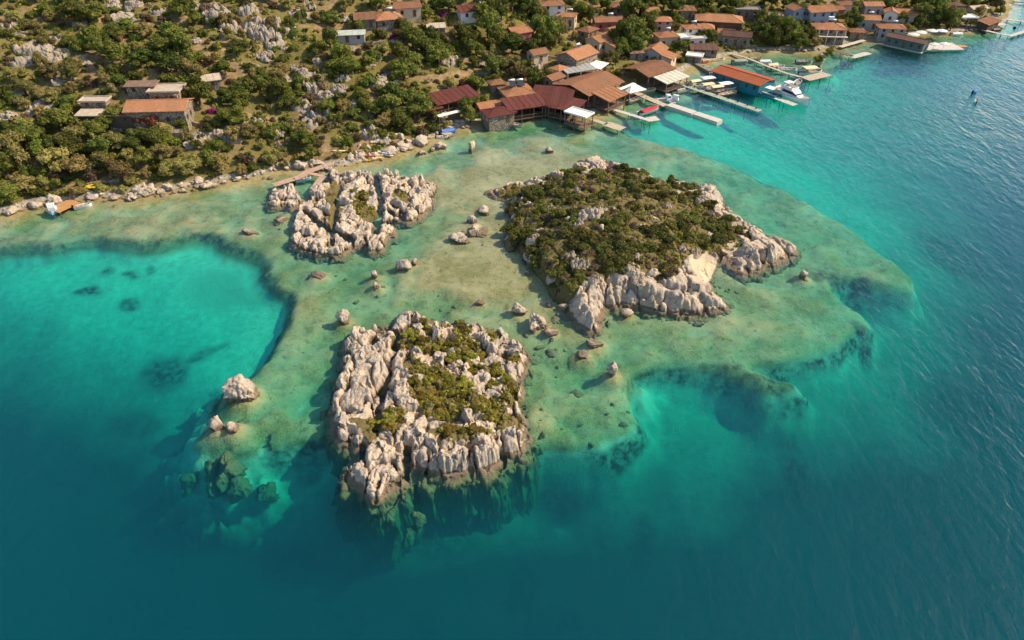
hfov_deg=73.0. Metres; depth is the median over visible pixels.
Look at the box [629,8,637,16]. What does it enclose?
olive tree
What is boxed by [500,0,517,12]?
round tree
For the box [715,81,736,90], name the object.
boat
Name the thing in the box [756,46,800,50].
terrace wall
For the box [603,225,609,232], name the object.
maquis bush
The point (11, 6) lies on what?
olive tree
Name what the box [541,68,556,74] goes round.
olive tree
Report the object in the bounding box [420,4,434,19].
round tree
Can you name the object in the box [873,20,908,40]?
house
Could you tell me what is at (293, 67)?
rock outcrop
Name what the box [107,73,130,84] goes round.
shrub
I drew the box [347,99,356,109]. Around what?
rock outcrop
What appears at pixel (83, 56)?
rock outcrop
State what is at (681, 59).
shrub
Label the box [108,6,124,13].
shrub
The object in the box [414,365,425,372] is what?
cushion shrub
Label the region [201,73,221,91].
house
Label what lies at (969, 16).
canopy shelter
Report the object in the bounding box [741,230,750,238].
maquis bush
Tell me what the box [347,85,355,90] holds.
shrub
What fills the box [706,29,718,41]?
broad tree
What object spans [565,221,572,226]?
maquis bush
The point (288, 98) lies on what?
round tree
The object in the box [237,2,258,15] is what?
rock outcrop
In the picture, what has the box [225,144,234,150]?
shrub
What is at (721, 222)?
maquis bush
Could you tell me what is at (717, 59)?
boat
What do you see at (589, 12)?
broad tree
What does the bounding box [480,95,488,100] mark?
shrub
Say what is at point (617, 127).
landing stage
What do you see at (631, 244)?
maquis bush
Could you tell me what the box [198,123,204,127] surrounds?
dry bush
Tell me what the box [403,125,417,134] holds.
shrub
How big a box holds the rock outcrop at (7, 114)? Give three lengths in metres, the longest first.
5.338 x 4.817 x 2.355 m
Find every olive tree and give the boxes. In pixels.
[0,129,29,163]
[3,9,23,21]
[3,68,28,78]
[6,4,15,8]
[9,116,16,122]
[9,174,37,191]
[10,40,20,47]
[10,77,36,95]
[11,24,21,31]
[12,97,32,109]
[15,117,37,124]
[16,34,24,40]
[23,20,43,34]
[25,89,44,99]
[31,51,47,66]
[31,105,44,114]
[33,174,51,189]
[35,89,58,102]
[35,145,72,171]
[36,31,56,45]
[36,109,49,125]
[37,65,58,79]
[41,8,60,21]
[58,62,80,80]
[58,153,87,174]
[61,82,77,93]
[62,121,88,139]
[66,57,82,69]
[66,121,77,127]
[68,183,87,196]
[74,79,85,88]
[75,22,84,28]
[81,150,111,171]
[87,132,96,141]
[93,181,109,192]
[96,70,110,83]
[98,65,107,72]
[101,82,117,91]
[102,130,125,149]
[104,14,112,20]
[104,158,135,179]
[108,103,120,108]
[112,31,124,41]
[118,184,128,193]
[119,147,133,159]
[123,177,135,184]
[129,41,138,48]
[137,22,154,38]
[140,168,151,177]
[149,143,172,159]
[154,122,174,138]
[157,159,182,176]
[171,145,183,154]
[174,153,202,175]
[175,57,197,73]
[179,128,194,139]
[188,63,208,76]
[201,53,219,64]
[202,114,214,120]
[208,152,228,170]
[209,118,223,128]
[217,12,234,24]
[219,26,234,36]
[223,125,241,140]
[225,33,240,45]
[229,5,238,12]
[231,79,243,88]
[234,0,253,4]
[236,163,247,174]
[237,27,245,35]
[239,123,259,139]
[247,67,256,76]
[252,44,259,51]
[254,139,266,147]
[261,148,284,163]
[262,8,268,14]
[262,16,276,28]
[263,103,271,110]
[265,138,274,142]
[269,70,285,82]
[271,62,290,71]
[276,146,287,156]
[278,160,287,168]
[280,0,295,10]
[288,122,308,132]
[295,4,306,9]
[299,34,309,40]
[309,10,321,21]
[309,105,315,113]
[312,64,321,71]
[315,139,324,145]
[316,117,327,123]
[324,122,333,130]
[333,151,342,156]
[334,98,347,112]
[335,0,352,12]
[363,41,374,48]
[372,84,383,95]
[373,112,391,126]
[376,42,389,53]
[382,60,398,71]
[389,131,397,138]
[391,28,405,40]
[399,79,409,87]
[420,19,428,28]
[428,110,441,121]
[434,16,446,22]
[442,36,450,42]
[442,76,456,87]
[442,120,450,127]
[448,20,468,34]
[480,48,493,59]
[489,43,502,54]
[495,54,510,70]
[504,53,521,65]
[506,66,516,76]
[509,20,515,26]
[514,65,527,76]
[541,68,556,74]
[558,15,568,35]
[571,31,578,37]
[575,8,583,18]
[600,48,620,64]
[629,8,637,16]
[672,22,680,31]
[798,18,803,25]
[811,0,819,4]
[811,33,823,46]
[904,23,914,33]
[952,4,967,14]
[964,18,977,25]
[974,4,986,16]
[988,0,1006,8]
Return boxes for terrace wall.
[87,177,119,185]
[110,127,126,132]
[358,40,383,44]
[472,71,489,76]
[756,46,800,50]
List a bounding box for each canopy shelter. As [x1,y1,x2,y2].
[563,62,595,77]
[955,14,979,28]
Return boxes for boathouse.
[708,65,782,100]
[882,32,929,55]
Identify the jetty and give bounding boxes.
[52,199,79,217]
[272,163,333,187]
[308,172,324,177]
[310,176,325,188]
[591,119,607,124]
[612,109,647,128]
[633,92,667,106]
[674,81,761,119]
[731,53,803,86]
[753,91,796,112]
[833,49,851,57]
[838,39,865,48]
[846,52,870,68]
[981,30,1007,44]
[1004,30,1023,45]
[1006,19,1023,30]
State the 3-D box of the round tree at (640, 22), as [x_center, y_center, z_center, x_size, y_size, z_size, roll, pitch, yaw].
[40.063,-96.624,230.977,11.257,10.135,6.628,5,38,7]
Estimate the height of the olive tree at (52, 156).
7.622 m
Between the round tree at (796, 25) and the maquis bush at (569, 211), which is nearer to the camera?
the maquis bush at (569, 211)
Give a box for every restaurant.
[418,84,480,123]
[479,85,594,133]
[552,70,635,115]
[622,60,689,96]
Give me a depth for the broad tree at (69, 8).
189.07 m
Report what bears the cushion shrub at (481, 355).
on the rocky islet at (390, 482)
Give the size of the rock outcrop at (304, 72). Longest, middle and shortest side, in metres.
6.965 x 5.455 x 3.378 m
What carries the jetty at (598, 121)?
in the sea water
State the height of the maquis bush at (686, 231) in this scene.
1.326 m
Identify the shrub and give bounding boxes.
[0,28,15,36]
[0,83,11,97]
[17,19,33,29]
[20,0,30,5]
[24,11,36,17]
[28,36,36,39]
[28,187,47,196]
[34,67,41,75]
[42,134,52,139]
[48,191,57,194]
[57,38,70,47]
[59,34,68,38]
[59,189,70,196]
[62,175,73,181]
[71,145,97,155]
[96,88,104,94]
[107,63,121,75]
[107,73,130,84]
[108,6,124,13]
[126,126,143,137]
[127,68,144,79]
[128,33,143,41]
[141,69,149,76]
[145,62,155,67]
[148,163,159,171]
[150,159,157,165]
[151,5,159,11]
[158,72,179,82]
[161,10,169,15]
[181,74,192,81]
[188,2,196,10]
[196,29,209,36]
[207,97,216,103]
[208,16,218,27]
[208,172,217,178]
[209,35,220,40]
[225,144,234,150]
[242,62,255,71]
[247,162,259,172]
[251,112,263,118]
[261,124,280,139]
[272,45,279,51]
[274,53,291,62]
[278,121,291,132]
[279,114,289,120]
[282,132,290,139]
[288,27,298,37]
[288,45,294,51]
[288,148,294,153]
[290,70,299,77]
[293,88,303,96]
[294,8,307,19]
[304,56,313,62]
[304,77,315,83]
[312,74,320,81]
[319,10,331,16]
[322,60,332,71]
[328,71,338,78]
[329,58,346,73]
[331,138,341,145]
[334,92,347,99]
[336,111,344,117]
[341,135,353,146]
[344,107,361,118]
[346,123,360,130]
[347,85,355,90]
[353,114,369,120]
[359,72,378,86]
[361,119,377,127]
[366,34,373,39]
[367,127,388,139]
[368,416,376,427]
[370,48,382,55]
[372,27,387,39]
[376,417,384,424]
[382,421,396,429]
[383,412,394,423]
[387,73,397,80]
[395,406,404,413]
[395,416,403,422]
[402,328,413,337]
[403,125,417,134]
[407,374,421,386]
[408,334,420,341]
[410,81,419,86]
[412,389,426,400]
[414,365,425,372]
[415,335,431,344]
[421,86,431,92]
[421,346,430,353]
[423,376,435,385]
[423,389,435,398]
[424,123,438,135]
[424,368,433,374]
[425,324,432,333]
[428,396,442,406]
[429,373,441,382]
[431,344,439,350]
[431,366,440,373]
[433,408,448,420]
[436,67,447,73]
[437,403,446,408]
[439,371,454,380]
[442,43,454,51]
[442,378,455,389]
[443,339,450,345]
[443,422,460,435]
[444,352,461,361]
[445,414,454,420]
[448,388,458,395]
[449,339,459,346]
[453,397,462,404]
[455,58,463,66]
[455,375,474,388]
[456,348,469,355]
[457,324,465,332]
[459,426,466,433]
[460,49,471,56]
[463,351,477,359]
[466,423,477,433]
[467,365,477,374]
[467,388,474,393]
[468,339,474,348]
[470,404,483,413]
[476,351,485,359]
[478,426,486,431]
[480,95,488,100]
[480,408,497,421]
[485,379,500,389]
[488,73,501,79]
[490,366,504,375]
[491,361,500,366]
[494,416,502,422]
[499,373,511,382]
[509,355,519,364]
[509,388,518,394]
[564,0,576,3]
[611,69,621,74]
[623,63,633,70]
[676,57,684,62]
[695,7,705,13]
[722,6,730,13]
[978,0,988,4]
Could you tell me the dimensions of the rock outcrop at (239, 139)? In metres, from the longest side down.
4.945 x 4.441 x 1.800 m
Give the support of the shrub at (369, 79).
on the ground
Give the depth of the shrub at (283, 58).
190.81 m
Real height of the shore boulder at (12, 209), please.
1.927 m
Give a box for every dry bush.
[0,17,12,27]
[3,57,14,64]
[20,111,28,118]
[48,170,67,180]
[57,60,67,67]
[82,167,102,181]
[83,75,91,79]
[85,80,97,87]
[121,65,130,75]
[139,13,153,22]
[153,66,168,73]
[157,15,171,23]
[174,71,183,77]
[195,61,206,68]
[198,3,210,11]
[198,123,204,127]
[233,16,241,23]
[237,153,254,165]
[267,1,278,8]
[286,118,298,127]
[303,91,315,100]
[311,99,320,104]
[316,52,329,61]
[316,79,327,89]
[353,132,362,140]
[355,48,361,55]
[389,141,396,147]
[393,126,402,131]
[415,126,427,135]
[458,79,470,85]
[538,215,549,223]
[558,250,565,259]
[560,274,570,280]
[574,186,586,190]
[580,249,595,256]
[587,270,596,275]
[588,187,595,192]
[588,263,597,270]
[605,166,613,172]
[609,208,617,213]
[629,222,636,229]
[629,258,638,265]
[633,193,642,199]
[643,254,651,259]
[644,262,651,268]
[650,209,661,216]
[662,270,673,277]
[664,256,673,261]
[670,265,677,271]
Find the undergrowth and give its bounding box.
[0,0,990,435]
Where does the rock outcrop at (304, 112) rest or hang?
on the ground
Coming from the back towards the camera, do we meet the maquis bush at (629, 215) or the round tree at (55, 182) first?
the round tree at (55, 182)
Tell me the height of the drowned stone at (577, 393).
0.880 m
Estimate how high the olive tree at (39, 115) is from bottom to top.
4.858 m
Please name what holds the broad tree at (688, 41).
on the ground
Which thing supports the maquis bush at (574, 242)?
on the rocky islet at (686, 292)
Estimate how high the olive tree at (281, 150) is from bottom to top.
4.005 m
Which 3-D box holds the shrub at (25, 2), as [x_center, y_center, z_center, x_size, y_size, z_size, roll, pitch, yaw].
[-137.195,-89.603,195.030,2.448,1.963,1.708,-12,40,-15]
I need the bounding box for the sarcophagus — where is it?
[468,140,475,153]
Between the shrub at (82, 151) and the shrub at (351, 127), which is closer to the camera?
the shrub at (82, 151)
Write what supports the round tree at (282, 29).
on the ground
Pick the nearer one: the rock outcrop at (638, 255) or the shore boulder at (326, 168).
the rock outcrop at (638, 255)
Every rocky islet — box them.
[264,183,305,213]
[285,167,438,264]
[320,311,543,571]
[483,155,801,338]
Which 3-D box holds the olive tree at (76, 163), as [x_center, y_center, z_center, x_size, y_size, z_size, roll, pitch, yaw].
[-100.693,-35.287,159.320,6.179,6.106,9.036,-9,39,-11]
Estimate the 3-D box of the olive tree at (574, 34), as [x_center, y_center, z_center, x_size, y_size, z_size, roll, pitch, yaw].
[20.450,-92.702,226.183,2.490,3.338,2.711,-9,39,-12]
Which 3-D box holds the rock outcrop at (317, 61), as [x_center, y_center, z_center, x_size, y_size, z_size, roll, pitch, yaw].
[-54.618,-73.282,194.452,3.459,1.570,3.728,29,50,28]
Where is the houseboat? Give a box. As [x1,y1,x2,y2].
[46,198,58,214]
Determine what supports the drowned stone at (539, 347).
on the ground
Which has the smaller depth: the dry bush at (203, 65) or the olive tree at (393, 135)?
the olive tree at (393, 135)
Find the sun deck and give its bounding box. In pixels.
[919,43,967,63]
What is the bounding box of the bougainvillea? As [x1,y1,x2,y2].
[206,108,215,114]
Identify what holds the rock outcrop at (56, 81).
on the ground
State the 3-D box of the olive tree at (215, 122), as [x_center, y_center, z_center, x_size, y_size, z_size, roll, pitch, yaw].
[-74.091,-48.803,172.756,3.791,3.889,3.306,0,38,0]
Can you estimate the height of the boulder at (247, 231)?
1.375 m
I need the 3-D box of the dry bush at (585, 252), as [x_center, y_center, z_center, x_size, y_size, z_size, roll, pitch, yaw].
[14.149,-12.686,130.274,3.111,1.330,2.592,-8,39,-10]
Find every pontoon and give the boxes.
[665,103,696,117]
[692,112,722,126]
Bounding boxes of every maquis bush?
[499,223,517,231]
[504,205,514,213]
[507,200,520,207]
[508,226,523,239]
[519,230,537,239]
[520,187,530,194]
[521,197,529,203]
[521,225,537,231]
[525,245,538,254]
[528,184,543,191]
[529,190,544,200]
[529,252,541,260]
[530,259,540,268]
[533,200,545,204]
[533,207,545,214]
[533,214,541,220]
[536,233,548,243]
[537,203,549,211]
[542,183,554,190]
[542,245,550,253]
[545,268,564,278]
[547,232,555,237]
[547,238,556,245]
[548,219,560,226]
[549,208,566,217]
[550,199,559,205]
[553,187,569,196]
[556,264,568,275]
[558,193,572,199]
[559,260,570,263]
[560,226,574,237]
[563,171,576,180]
[563,178,577,188]
[564,208,580,217]
[565,197,575,205]
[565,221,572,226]
[565,281,577,291]
[566,168,574,172]
[566,226,576,233]
[567,235,582,249]
[569,212,577,221]
[570,193,585,200]
[570,264,586,275]
[573,272,587,282]
[575,227,584,232]
[575,229,594,239]
[576,166,588,172]
[578,241,591,250]
[586,193,598,202]
[588,233,601,243]
[590,168,605,175]
[594,249,608,263]
[595,189,609,199]
[595,240,612,249]
[596,218,607,224]
[598,236,608,241]
[599,175,609,182]
[603,217,624,226]
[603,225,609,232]
[603,258,615,268]
[603,267,618,272]
[605,247,615,256]
[606,233,623,243]
[609,222,621,232]
[611,214,629,222]
[612,163,630,171]
[612,171,620,176]
[613,178,620,183]
[613,190,624,195]
[613,239,628,254]
[613,255,633,273]
[618,245,630,253]
[619,212,632,218]
[619,252,635,261]
[622,179,634,188]
[624,173,635,180]
[624,201,633,208]
[626,240,639,251]
[628,167,638,171]
[629,184,643,193]
[630,248,643,254]
[631,204,640,210]
[637,168,649,175]
[638,183,648,189]
[639,224,658,234]
[639,241,658,252]
[639,255,645,262]
[643,177,656,183]
[645,204,655,209]
[649,184,664,190]
[652,190,668,199]
[654,273,664,280]
[656,242,666,252]
[657,227,676,243]
[657,251,666,256]
[658,222,669,231]
[659,260,672,271]
[663,219,676,229]
[666,174,678,182]
[666,244,675,250]
[669,191,683,197]
[672,181,683,189]
[672,258,678,265]
[676,196,686,202]
[676,209,694,222]
[676,229,689,234]
[677,220,690,233]
[678,234,689,243]
[685,182,697,189]
[685,237,695,243]
[687,214,700,223]
[687,232,695,237]
[690,209,701,214]
[693,189,703,194]
[694,237,706,245]
[697,232,707,239]
[700,199,718,209]
[700,222,710,228]
[700,238,710,248]
[707,216,716,222]
[707,222,722,232]
[710,233,721,242]
[716,219,728,225]
[718,230,733,242]
[720,214,736,221]
[726,222,736,230]
[734,225,747,233]
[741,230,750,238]
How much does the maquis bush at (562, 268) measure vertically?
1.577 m
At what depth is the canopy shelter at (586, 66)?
207.56 m
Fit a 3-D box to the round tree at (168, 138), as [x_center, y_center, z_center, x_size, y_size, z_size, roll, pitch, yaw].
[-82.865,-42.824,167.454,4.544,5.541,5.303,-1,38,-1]
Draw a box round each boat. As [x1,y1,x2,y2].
[71,202,91,209]
[293,175,310,183]
[435,135,447,138]
[438,127,455,134]
[512,122,521,127]
[626,95,641,104]
[637,105,658,115]
[639,87,655,92]
[656,90,674,102]
[669,91,680,103]
[676,88,690,93]
[687,79,703,87]
[696,75,718,85]
[698,82,717,92]
[701,57,724,61]
[706,84,727,95]
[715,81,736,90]
[718,90,736,96]
[731,59,747,63]
[748,56,762,60]
[757,59,771,63]
[765,62,778,68]
[771,65,784,69]
[776,67,797,71]
[793,79,801,85]
[795,60,811,63]
[797,65,821,75]
[950,32,962,35]
[992,27,1002,31]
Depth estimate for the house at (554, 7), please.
232.28 m
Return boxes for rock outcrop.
[0,20,17,29]
[0,110,17,120]
[9,55,42,66]
[12,31,28,37]
[12,90,27,94]
[13,40,54,56]
[21,108,35,117]
[28,97,48,111]
[36,33,60,45]
[40,51,62,64]
[44,103,59,109]
[51,76,67,86]
[56,48,70,57]
[72,20,87,26]
[78,59,90,65]
[79,54,87,59]
[103,0,121,9]
[110,11,133,21]
[124,0,143,7]
[124,6,131,11]
[149,7,166,15]
[182,139,201,149]
[188,1,200,11]
[191,36,201,42]
[191,131,207,141]
[200,2,230,23]
[207,127,223,138]
[218,20,237,29]
[222,135,229,141]
[223,123,240,132]
[226,136,242,143]
[232,25,246,33]
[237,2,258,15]
[242,17,258,26]
[243,16,281,42]
[251,117,263,122]
[255,50,274,61]
[264,34,288,50]
[268,129,285,140]
[275,16,297,35]
[275,141,288,147]
[279,46,287,51]
[284,74,293,87]
[287,9,309,21]
[289,64,298,70]
[290,98,309,111]
[291,67,312,77]
[300,109,307,114]
[301,0,316,11]
[301,118,318,129]
[302,76,321,92]
[306,104,332,118]
[312,57,322,64]
[315,89,333,100]
[325,112,335,123]
[330,84,347,93]
[335,73,350,81]
[337,15,349,21]
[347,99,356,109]
[350,45,356,53]
[360,124,380,140]
[369,73,387,89]
[378,137,390,145]
[390,39,407,45]
[440,55,457,66]
[476,58,485,67]
[522,253,532,264]
[526,233,539,245]
[529,61,542,68]
[546,274,555,284]
[564,250,575,259]
[570,257,589,270]
[573,218,583,226]
[574,186,580,192]
[578,207,603,220]
[587,275,598,286]
[624,262,640,277]
[630,276,646,289]
[635,253,644,263]
[664,202,671,207]
[678,243,686,252]
[691,247,700,258]
[695,195,711,203]
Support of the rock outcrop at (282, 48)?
on the ground
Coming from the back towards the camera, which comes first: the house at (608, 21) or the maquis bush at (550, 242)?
the house at (608, 21)
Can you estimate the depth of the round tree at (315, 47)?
192.79 m
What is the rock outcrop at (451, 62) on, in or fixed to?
on the ground
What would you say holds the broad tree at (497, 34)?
on the ground
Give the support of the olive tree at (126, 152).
on the ground
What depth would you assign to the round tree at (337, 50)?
191.60 m
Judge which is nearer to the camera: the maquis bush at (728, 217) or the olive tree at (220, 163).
the maquis bush at (728, 217)
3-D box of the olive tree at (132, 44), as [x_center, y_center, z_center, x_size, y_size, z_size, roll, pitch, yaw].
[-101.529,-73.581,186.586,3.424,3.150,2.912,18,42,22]
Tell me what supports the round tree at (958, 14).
on the ground
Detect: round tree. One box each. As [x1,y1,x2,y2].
[0,120,19,134]
[0,152,15,179]
[12,120,34,141]
[16,126,45,143]
[18,164,41,175]
[35,4,54,14]
[38,166,49,177]
[42,138,59,148]
[48,178,65,187]
[53,27,61,33]
[53,94,75,108]
[75,179,86,186]
[82,118,108,135]
[95,106,122,123]
[97,6,109,13]
[100,31,109,40]
[101,20,128,40]
[117,17,137,35]
[120,135,141,151]
[136,126,162,146]
[150,172,160,180]
[160,131,179,145]
[173,118,187,128]
[179,48,200,62]
[190,139,203,148]
[197,50,203,60]
[200,148,215,167]
[204,138,225,150]
[205,122,213,131]
[206,66,214,73]
[209,43,219,49]
[211,58,233,75]
[230,39,250,54]
[230,87,250,106]
[252,74,262,89]
[253,120,265,130]
[275,90,302,109]
[277,26,286,33]
[283,14,297,27]
[289,128,318,147]
[291,76,304,88]
[302,145,317,158]
[309,41,324,53]
[315,98,334,112]
[327,112,333,120]
[329,42,351,59]
[332,115,343,125]
[348,18,363,28]
[356,97,370,110]
[413,90,431,99]
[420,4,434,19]
[436,0,456,12]
[451,39,461,47]
[457,96,473,116]
[463,39,485,54]
[468,75,484,89]
[469,55,481,67]
[472,0,489,18]
[474,10,499,38]
[499,5,506,20]
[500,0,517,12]
[520,60,526,67]
[527,14,545,32]
[535,36,548,47]
[544,14,563,33]
[571,0,590,17]
[579,21,587,27]
[599,0,612,13]
[608,18,636,38]
[613,36,632,58]
[618,0,643,15]
[626,14,647,31]
[640,11,657,28]
[649,8,660,16]
[671,10,680,18]
[704,0,717,6]
[708,5,719,12]
[715,0,730,8]
[726,6,736,14]
[729,0,747,7]
[754,8,768,18]
[780,0,799,4]
[788,20,803,40]
[789,32,811,48]
[835,10,841,18]
[844,17,853,27]
[853,0,862,8]
[916,0,936,6]
[933,0,950,11]
[949,9,963,30]
[960,0,971,6]
[969,0,979,4]
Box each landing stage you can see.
[603,122,625,134]
[644,116,659,133]
[799,72,832,91]
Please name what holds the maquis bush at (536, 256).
on the rocky islet at (686, 292)
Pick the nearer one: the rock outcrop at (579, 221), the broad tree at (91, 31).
the rock outcrop at (579, 221)
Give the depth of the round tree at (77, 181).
157.67 m
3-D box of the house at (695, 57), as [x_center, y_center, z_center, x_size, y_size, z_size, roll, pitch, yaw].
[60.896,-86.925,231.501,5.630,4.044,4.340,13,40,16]
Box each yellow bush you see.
[108,152,115,158]
[813,55,825,62]
[826,47,833,52]
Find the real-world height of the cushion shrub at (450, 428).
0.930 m
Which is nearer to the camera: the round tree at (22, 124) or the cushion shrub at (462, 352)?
the cushion shrub at (462, 352)
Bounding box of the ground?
[0,0,1023,639]
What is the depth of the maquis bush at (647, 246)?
129.95 m
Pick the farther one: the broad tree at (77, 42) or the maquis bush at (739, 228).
the broad tree at (77, 42)
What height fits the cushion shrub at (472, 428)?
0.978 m
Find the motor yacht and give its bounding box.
[773,80,809,106]
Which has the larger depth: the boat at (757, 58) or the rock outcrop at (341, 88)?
the boat at (757, 58)
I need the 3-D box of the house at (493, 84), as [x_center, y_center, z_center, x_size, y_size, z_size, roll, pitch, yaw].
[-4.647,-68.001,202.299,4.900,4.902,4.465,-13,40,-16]
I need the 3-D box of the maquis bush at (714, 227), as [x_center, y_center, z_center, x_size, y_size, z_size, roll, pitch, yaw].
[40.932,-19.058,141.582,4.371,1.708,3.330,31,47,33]
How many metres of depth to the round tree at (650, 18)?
235.55 m
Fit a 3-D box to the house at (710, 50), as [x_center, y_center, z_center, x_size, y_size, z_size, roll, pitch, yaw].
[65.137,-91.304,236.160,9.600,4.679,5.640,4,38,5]
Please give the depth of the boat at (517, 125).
189.59 m
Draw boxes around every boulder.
[2,205,18,215]
[17,207,27,211]
[26,201,43,210]
[47,194,62,204]
[86,192,98,200]
[108,193,124,200]
[127,192,136,199]
[131,182,149,192]
[133,192,142,198]
[138,183,155,197]
[156,188,164,194]
[161,183,172,191]
[178,188,187,192]
[179,471,198,497]
[194,176,203,184]
[200,183,210,189]
[204,459,219,481]
[205,482,226,499]
[206,181,216,189]
[208,415,225,431]
[215,471,230,492]
[219,450,235,465]
[221,374,259,404]
[222,459,247,478]
[225,421,242,432]
[227,476,252,503]
[233,175,241,181]
[241,228,259,234]
[255,482,279,501]
[268,433,275,450]
[273,217,287,225]
[293,163,303,170]
[295,160,306,170]
[307,270,326,279]
[311,160,324,166]
[323,164,334,171]
[331,482,338,505]
[335,309,349,324]
[347,152,353,159]
[357,152,365,159]
[371,270,377,278]
[373,281,379,290]
[381,145,397,154]
[394,259,411,271]
[397,141,408,151]
[398,133,403,138]
[401,525,414,552]
[410,511,426,535]
[411,258,417,265]
[414,134,428,147]
[434,142,446,150]
[439,131,453,140]
[448,232,470,243]
[466,215,476,223]
[468,224,487,237]
[475,298,485,305]
[477,205,489,215]
[511,302,527,315]
[529,312,547,333]
[538,430,544,439]
[543,327,558,335]
[545,146,553,153]
[545,301,552,307]
[557,304,568,312]
[576,350,588,361]
[586,338,604,347]
[606,360,617,377]
[619,308,633,317]
[800,269,807,281]
[810,53,824,67]
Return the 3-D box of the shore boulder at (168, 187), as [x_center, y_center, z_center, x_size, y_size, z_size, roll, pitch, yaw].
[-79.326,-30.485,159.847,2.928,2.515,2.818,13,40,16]
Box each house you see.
[74,108,134,129]
[77,95,111,108]
[121,94,195,140]
[123,80,159,98]
[145,83,185,98]
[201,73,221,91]
[336,29,365,44]
[353,11,376,30]
[376,7,403,30]
[391,0,421,22]
[426,22,446,33]
[455,1,501,22]
[474,99,516,117]
[486,79,505,93]
[496,78,536,97]
[503,24,533,43]
[527,47,549,63]
[539,0,566,15]
[543,71,565,85]
[548,64,568,77]
[555,43,599,75]
[556,8,578,30]
[576,25,599,41]
[585,31,622,59]
[586,1,600,16]
[592,13,622,31]
[602,26,615,31]
[610,2,633,15]
[628,48,644,61]
[640,6,660,15]
[643,41,678,65]
[652,27,691,50]
[654,16,673,31]
[671,5,696,19]
[680,20,706,47]
[685,51,703,63]
[689,43,718,58]
[695,13,743,39]
[717,28,734,40]
[721,29,752,48]
[733,5,760,19]
[753,11,782,22]
[784,2,838,27]
[810,16,848,45]
[834,0,860,14]
[835,5,846,18]
[846,28,866,40]
[856,11,881,31]
[859,1,885,14]
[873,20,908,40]
[883,6,920,23]
[948,1,967,7]
[965,4,989,16]
[976,16,1001,34]
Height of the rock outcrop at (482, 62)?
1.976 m
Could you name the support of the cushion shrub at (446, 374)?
on the rocky islet at (390, 482)
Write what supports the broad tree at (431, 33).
on the ground
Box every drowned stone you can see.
[535,345,544,350]
[546,349,555,357]
[551,315,559,323]
[570,389,583,397]
[619,422,628,427]
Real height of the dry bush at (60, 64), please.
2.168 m
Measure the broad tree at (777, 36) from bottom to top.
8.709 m
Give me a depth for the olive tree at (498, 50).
212.40 m
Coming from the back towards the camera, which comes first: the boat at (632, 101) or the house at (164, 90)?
the boat at (632, 101)
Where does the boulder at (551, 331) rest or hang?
on the ground
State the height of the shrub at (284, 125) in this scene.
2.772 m
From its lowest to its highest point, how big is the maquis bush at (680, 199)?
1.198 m
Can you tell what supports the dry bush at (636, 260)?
on the rocky islet at (686, 292)
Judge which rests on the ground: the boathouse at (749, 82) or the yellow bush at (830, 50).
the yellow bush at (830, 50)
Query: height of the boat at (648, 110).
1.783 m
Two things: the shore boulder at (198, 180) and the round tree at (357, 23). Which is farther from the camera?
the round tree at (357, 23)
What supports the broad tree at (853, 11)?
on the ground
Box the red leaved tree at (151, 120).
[134,113,159,125]
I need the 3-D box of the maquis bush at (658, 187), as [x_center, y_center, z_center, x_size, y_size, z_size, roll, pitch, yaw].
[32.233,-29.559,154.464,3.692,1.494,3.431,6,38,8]
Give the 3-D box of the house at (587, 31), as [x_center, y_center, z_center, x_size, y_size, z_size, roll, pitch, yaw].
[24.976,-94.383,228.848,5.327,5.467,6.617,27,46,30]
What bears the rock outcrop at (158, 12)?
on the ground
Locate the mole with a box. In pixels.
[691,62,712,74]
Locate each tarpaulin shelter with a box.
[589,60,608,70]
[618,84,646,100]
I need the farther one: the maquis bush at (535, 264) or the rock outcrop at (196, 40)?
the rock outcrop at (196, 40)
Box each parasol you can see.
[909,32,919,36]
[916,30,926,37]
[927,29,937,36]
[937,29,947,36]
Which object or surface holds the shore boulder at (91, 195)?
on the ground
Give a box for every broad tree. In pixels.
[0,183,19,203]
[1,91,23,107]
[26,138,45,155]
[37,106,79,132]
[51,135,84,155]
[57,0,84,21]
[68,34,92,53]
[75,1,102,21]
[79,24,102,42]
[85,135,111,152]
[89,36,105,53]
[99,38,129,63]
[126,46,151,68]
[126,145,154,167]
[147,35,171,56]
[152,20,186,38]
[152,51,181,71]
[160,32,192,57]
[167,0,189,16]
[181,73,213,106]
[186,8,202,25]
[215,105,248,124]
[216,84,235,102]
[236,76,258,91]
[254,66,271,80]
[257,77,291,101]
[321,10,340,26]
[321,26,338,47]
[337,55,360,74]
[351,86,370,99]
[356,55,374,68]
[363,49,381,59]
[364,93,401,113]
[369,0,385,10]
[382,81,416,105]
[389,41,409,57]
[389,57,419,79]
[389,107,413,126]
[393,17,406,28]
[399,93,436,119]
[401,21,421,47]
[407,51,423,62]
[408,30,443,56]
[424,25,445,39]
[425,44,451,62]
[430,0,438,9]
[457,25,480,44]
[459,104,480,122]
[472,96,480,106]
[483,54,502,73]
[484,0,509,13]
[488,24,507,46]
[499,31,523,53]
[516,0,536,15]
[518,37,538,55]
[526,67,545,84]
[527,0,548,17]
[535,26,558,48]
[582,5,599,22]
[586,0,600,4]
[625,30,645,48]
[635,25,652,40]
[638,0,650,16]
[657,0,671,9]
[667,0,686,9]
[668,40,686,52]
[672,15,685,23]
[682,39,691,47]
[686,0,706,6]
[695,26,707,35]
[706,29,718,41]
[750,18,763,32]
[758,22,771,43]
[761,0,778,5]
[766,25,792,46]
[768,11,780,25]
[776,15,800,35]
[799,2,808,9]
[801,25,818,37]
[841,6,858,18]
[849,12,864,27]
[879,0,899,7]
[900,10,907,18]
[912,1,934,17]
[913,13,928,30]
[928,9,944,25]
[941,7,955,25]
[994,5,1005,15]

